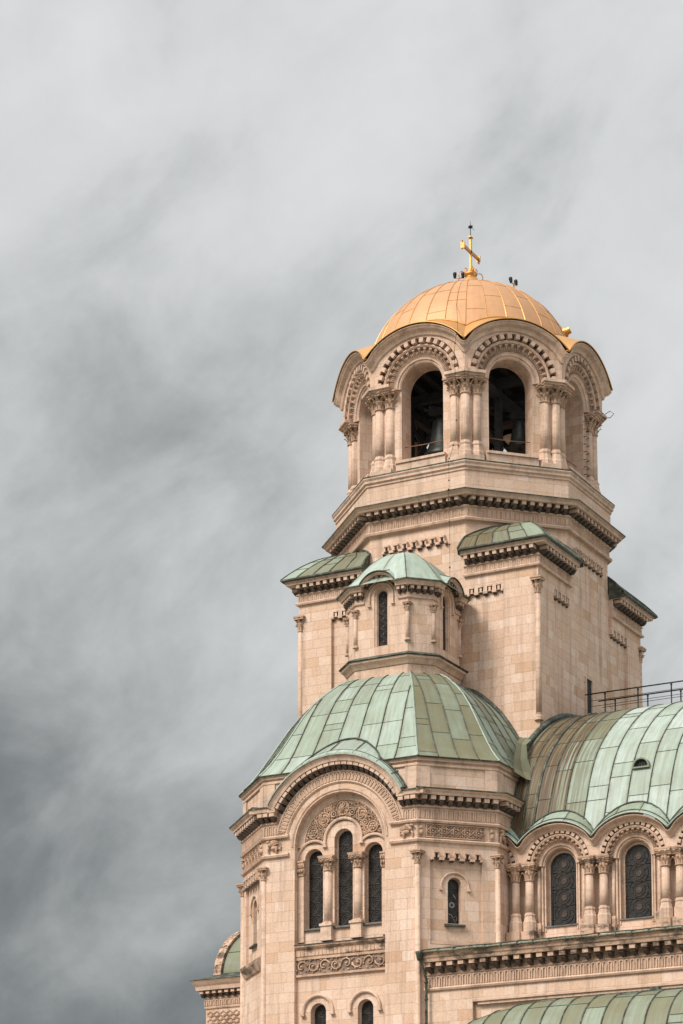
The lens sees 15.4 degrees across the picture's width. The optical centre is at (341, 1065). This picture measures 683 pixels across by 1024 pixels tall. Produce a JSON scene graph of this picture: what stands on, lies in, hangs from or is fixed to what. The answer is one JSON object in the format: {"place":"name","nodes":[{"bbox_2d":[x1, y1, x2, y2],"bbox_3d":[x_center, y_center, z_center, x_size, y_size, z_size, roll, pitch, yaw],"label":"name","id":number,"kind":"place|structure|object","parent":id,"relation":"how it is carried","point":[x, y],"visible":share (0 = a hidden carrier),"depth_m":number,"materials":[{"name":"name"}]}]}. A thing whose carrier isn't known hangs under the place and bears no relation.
{"place":"outdoors","nodes":[
{"label":"outdoors","id":0,"kind":"place"},
{"bbox_2d":[0,0,682,1023],"label":"sky","id":1,"kind":"structure","parent":0,"point":[207,207],"materials":[{"name":"grey"}]},
{"label":"ground","id":2,"kind":"structure","parent":0,"visible":0},
{"bbox_2d":[189,236,682,1023],"bbox_3d":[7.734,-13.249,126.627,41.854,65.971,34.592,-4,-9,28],"label":"cathedral","id":3,"kind":"structure","parent":2,"relation":"on","point":[453,790],"depth_m":121.56,"materials":[{"name":"stone"}]},
{"bbox_2d":[249,895,258,948],"bbox_3d":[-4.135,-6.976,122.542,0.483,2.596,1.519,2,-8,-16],"label":"window","id":4,"kind":"structure","parent":3,"relation":"in","point":[253,946],"depth_m":122.36,"materials":[{"name":"stone"}]},
{"bbox_2d":[298,840,322,931],"bbox_3d":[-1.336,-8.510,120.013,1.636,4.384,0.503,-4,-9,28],"label":"window","id":5,"kind":"structure","parent":3,"relation":"in","point":[315,870],"depth_m":120.15,"materials":[{"name":"glass"}]},
{"bbox_2d":[300,994,334,1023],"bbox_3d":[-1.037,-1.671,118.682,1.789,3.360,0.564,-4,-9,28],"label":"window","id":6,"kind":"structure","parent":3,"relation":"in","point":[320,1010],"depth_m":118.96,"materials":[{"name":"stone"}]},
{"bbox_2d":[322,816,363,928],"bbox_3d":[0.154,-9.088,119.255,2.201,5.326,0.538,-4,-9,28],"label":"window","id":7,"kind":"structure","parent":3,"relation":"in","point":[345,838],"depth_m":119.45,"materials":[{"name":"glass"}]},
{"bbox_2d":[347,990,382,1023],"bbox_3d":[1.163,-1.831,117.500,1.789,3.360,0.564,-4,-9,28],"label":"window","id":8,"kind":"structure","parent":3,"relation":"in","point":[366,1010],"depth_m":117.77,"materials":[{"name":"stone"}]},
{"bbox_2d":[362,832,384,925],"bbox_3d":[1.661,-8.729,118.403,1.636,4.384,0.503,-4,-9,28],"label":"window","id":9,"kind":"structure","parent":3,"relation":"in","point":[374,870],"depth_m":118.67,"materials":[{"name":"glass"}]},
{"bbox_2d":[367,582,394,646],"bbox_3d":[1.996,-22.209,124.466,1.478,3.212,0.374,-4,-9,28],"label":"window","id":10,"kind":"structure","parent":3,"relation":"in","point":[381,596],"depth_m":124.58,"materials":[{"name":"glass"}]},
{"bbox_2d":[424,405,442,454],"bbox_3d":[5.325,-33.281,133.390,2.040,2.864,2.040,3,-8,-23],"label":"bell","id":11,"kind":"object","parent":3,"relation":"hanging from","point":[436,432],"visible":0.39,"depth_m":132.91,"materials":[{"name":"grey metal"}]},
{"bbox_2d":[440,588,454,652],"bbox_3d":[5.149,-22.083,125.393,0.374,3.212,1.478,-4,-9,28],"label":"window","id":12,"kind":"structure","parent":3,"relation":"in","point":[444,604],"depth_m":125.64,"materials":[{"name":"stone"}]},
{"bbox_2d":[448,282,461,567],"bbox_3d":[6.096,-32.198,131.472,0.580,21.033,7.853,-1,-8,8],"label":"lightning cable","id":13,"kind":"object","parent":3,"relation":"attached to","point":[456,421],"visible":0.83,"depth_m":128.95,"materials":[{"name":"black metal"}]},
{"bbox_2d":[439,872,470,926],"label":"window","id":14,"kind":"structure","parent":3,"relation":"in","point":[453,885],"depth_m":117.54,"materials":[{"name":"glass"}]},
{"bbox_2d":[453,272,463,279],"bbox_3d":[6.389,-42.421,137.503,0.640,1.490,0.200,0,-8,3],"label":"floodlight","id":15,"kind":"object","parent":3,"relation":"attached to","point":[455,275],"visible":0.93,"depth_m":137.52,"materials":[{"name":"black metal"}]},
{"bbox_2d":[509,277,517,287],"bbox_3d":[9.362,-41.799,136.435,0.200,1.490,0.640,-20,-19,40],"label":"floodlight","id":16,"kind":"object","parent":3,"relation":"attached to","point":[515,283],"visible":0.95,"depth_m":136.48,"materials":[{"name":"black metal"}]},
{"bbox_2d":[506,413,525,453],"bbox_3d":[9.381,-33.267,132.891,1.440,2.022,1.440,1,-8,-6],"label":"bell","id":17,"kind":"object","parent":3,"relation":"hanging from","point":[518,431],"visible":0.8,"depth_m":132.58,"materials":[{"name":"brown metal"}]},
{"bbox_2d":[545,850,577,927],"bbox_3d":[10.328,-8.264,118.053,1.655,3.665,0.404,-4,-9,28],"label":"window","id":18,"kind":"structure","parent":3,"relation":"in","point":[562,900],"depth_m":118.23,"materials":[{"name":"glass"}]},
{"bbox_2d":[584,676,593,713],"bbox_3d":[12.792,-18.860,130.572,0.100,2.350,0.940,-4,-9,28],"label":"door","id":19,"kind":"structure","parent":3,"relation":"in","point":[588,682],"depth_m":130.62,"materials":[{"name":"stone"}]},
{"bbox_2d":[585,680,682,711],"bbox_3d":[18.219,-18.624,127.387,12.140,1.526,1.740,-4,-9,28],"label":"metal railing","id":20,"kind":"object","parent":3,"relation":"on","point":[637,695],"visible":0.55,"depth_m":128.94,"materials":[{"name":"black metal"}]},
{"bbox_2d":[620,842,653,920],"bbox_3d":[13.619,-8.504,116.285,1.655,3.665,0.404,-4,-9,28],"label":"window","id":21,"kind":"structure","parent":3,"relation":"in","point":[636,860],"depth_m":116.46,"materials":[{"name":"glass"}]}
]}

